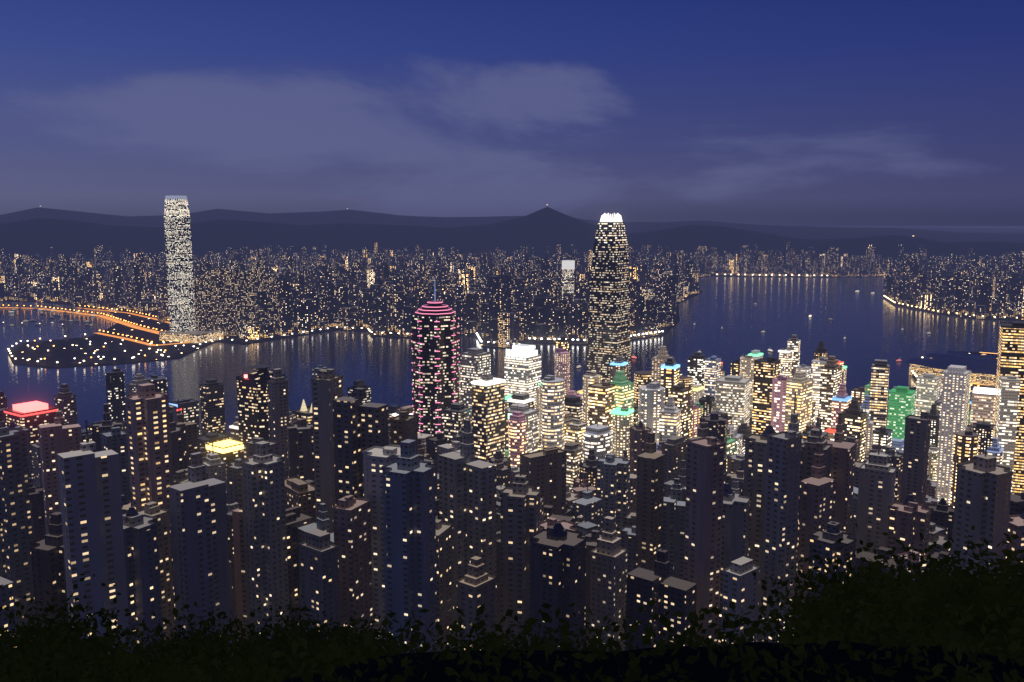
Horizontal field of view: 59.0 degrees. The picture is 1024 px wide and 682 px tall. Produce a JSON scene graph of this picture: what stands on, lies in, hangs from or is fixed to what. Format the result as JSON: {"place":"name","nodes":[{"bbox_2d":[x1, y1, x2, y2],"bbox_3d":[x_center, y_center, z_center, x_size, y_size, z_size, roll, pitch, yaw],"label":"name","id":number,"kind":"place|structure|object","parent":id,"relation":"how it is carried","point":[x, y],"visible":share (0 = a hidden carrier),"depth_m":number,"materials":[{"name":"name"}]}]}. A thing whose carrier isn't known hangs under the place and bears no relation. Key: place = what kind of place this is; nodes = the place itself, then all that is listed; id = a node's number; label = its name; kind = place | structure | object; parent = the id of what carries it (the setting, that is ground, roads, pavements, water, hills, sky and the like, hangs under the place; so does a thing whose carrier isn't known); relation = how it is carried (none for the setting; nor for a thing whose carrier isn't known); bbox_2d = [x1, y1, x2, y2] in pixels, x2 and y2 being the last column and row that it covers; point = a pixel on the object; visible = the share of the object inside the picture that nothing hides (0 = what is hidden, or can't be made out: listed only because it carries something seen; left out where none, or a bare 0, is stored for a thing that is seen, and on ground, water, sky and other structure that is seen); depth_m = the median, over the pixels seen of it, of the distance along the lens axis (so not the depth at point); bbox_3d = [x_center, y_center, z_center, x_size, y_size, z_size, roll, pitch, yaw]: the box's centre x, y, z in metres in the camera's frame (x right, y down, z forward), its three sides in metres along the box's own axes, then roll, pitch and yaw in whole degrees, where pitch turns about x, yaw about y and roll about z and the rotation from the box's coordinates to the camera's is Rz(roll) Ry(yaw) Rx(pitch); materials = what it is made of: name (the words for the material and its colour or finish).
{"place":"outdoors","nodes":[
{"label":"outdoors","id":0,"kind":"place"},
{"bbox_2d":[0,273,884,367],"bbox_3d":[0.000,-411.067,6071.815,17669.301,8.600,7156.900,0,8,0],"label":"kowloon land","id":1,"kind":"structure","parent":0,"point":[64,352],"depth_m":3008.14,"materials":[{"name":"black concrete"}]},
{"bbox_2d":[0,195,1023,346],"bbox_3d":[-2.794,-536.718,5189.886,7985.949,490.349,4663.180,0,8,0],"label":"distant city buildings","id":2,"kind":"structure","parent":1,"relation":"on","point":[500,298],"depth_m":3995.09,"materials":[{"name":"grey concrete"}]},
{"bbox_2d":[0,226,1023,434],"bbox_3d":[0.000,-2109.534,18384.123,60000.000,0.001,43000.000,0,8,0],"label":"harbour water","id":3,"kind":"structure","parent":0,"point":[866,324],"depth_m":2969.44,"materials":[{"name":"blue liquid"}]},
{"bbox_2d":[6,290,931,379],"bbox_3d":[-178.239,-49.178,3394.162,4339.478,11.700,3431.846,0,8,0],"label":"harbour boats","id":4,"kind":"object","parent":3,"relation":"on","point":[577,367],"visible":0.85,"depth_m":3699.00,"materials":[{"name":"white"}]},
{"bbox_2d":[0,207,1023,681],"bbox_3d":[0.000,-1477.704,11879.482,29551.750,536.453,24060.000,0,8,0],"label":"terrain","id":5,"kind":"structure","parent":0,"point":[42,231],"depth_m":7807.97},
{"bbox_2d":[0,204,1017,385],"bbox_3d":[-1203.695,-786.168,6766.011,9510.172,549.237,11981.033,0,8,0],"label":"street lighting","id":6,"kind":"object","parent":5,"relation":"on","point":[130,325],"visible":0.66,"depth_m":3372.70,"materials":[{"name":"yellow"}]},
{"bbox_2d":[0,518,1023,681],"bbox_3d":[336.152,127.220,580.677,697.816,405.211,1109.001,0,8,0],"label":"trees","id":7,"kind":"object","parent":5,"relation":"on","point":[927,608],"depth_m":13.00,"materials":[{"name":"green plant"}]},
{"bbox_2d":[0,0,1023,225],"label":"sky","id":8,"kind":"structure","parent":0,"point":[769,112],"materials":[{"name":"blue"}]},
{"bbox_2d":[909,351,997,397],"bbox_3d":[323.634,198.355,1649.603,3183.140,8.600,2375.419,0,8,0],"label":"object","id":9,"kind":"structure","parent":0,"point":[972,385],"depth_m":2267.21,"materials":[{"name":"grey concrete"}]},
{"bbox_2d":[0,213,1023,662],"bbox_3d":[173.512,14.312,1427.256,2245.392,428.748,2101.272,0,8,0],"label":"city buildings","id":10,"kind":"structure","parent":9,"relation":"on","point":[522,489],"depth_m":534.78,"materials":[{"name":"grey concrete"}]},
{"bbox_2d":[941,352,997,390],"bbox_3d":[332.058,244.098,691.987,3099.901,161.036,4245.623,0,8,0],"label":"hk streets","id":11,"kind":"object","parent":9,"relation":"on","point":[981,354],"visible":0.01,"depth_m":2755.04,"materials":[{"name":"asphalt"}]},
{"bbox_2d":[884,279,1023,320],"bbox_3d":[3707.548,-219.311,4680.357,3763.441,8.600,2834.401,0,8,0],"label":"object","id":12,"kind":"structure","parent":0,"point":[990,317],"depth_m":3892.34,"materials":[{"name":"black concrete"}]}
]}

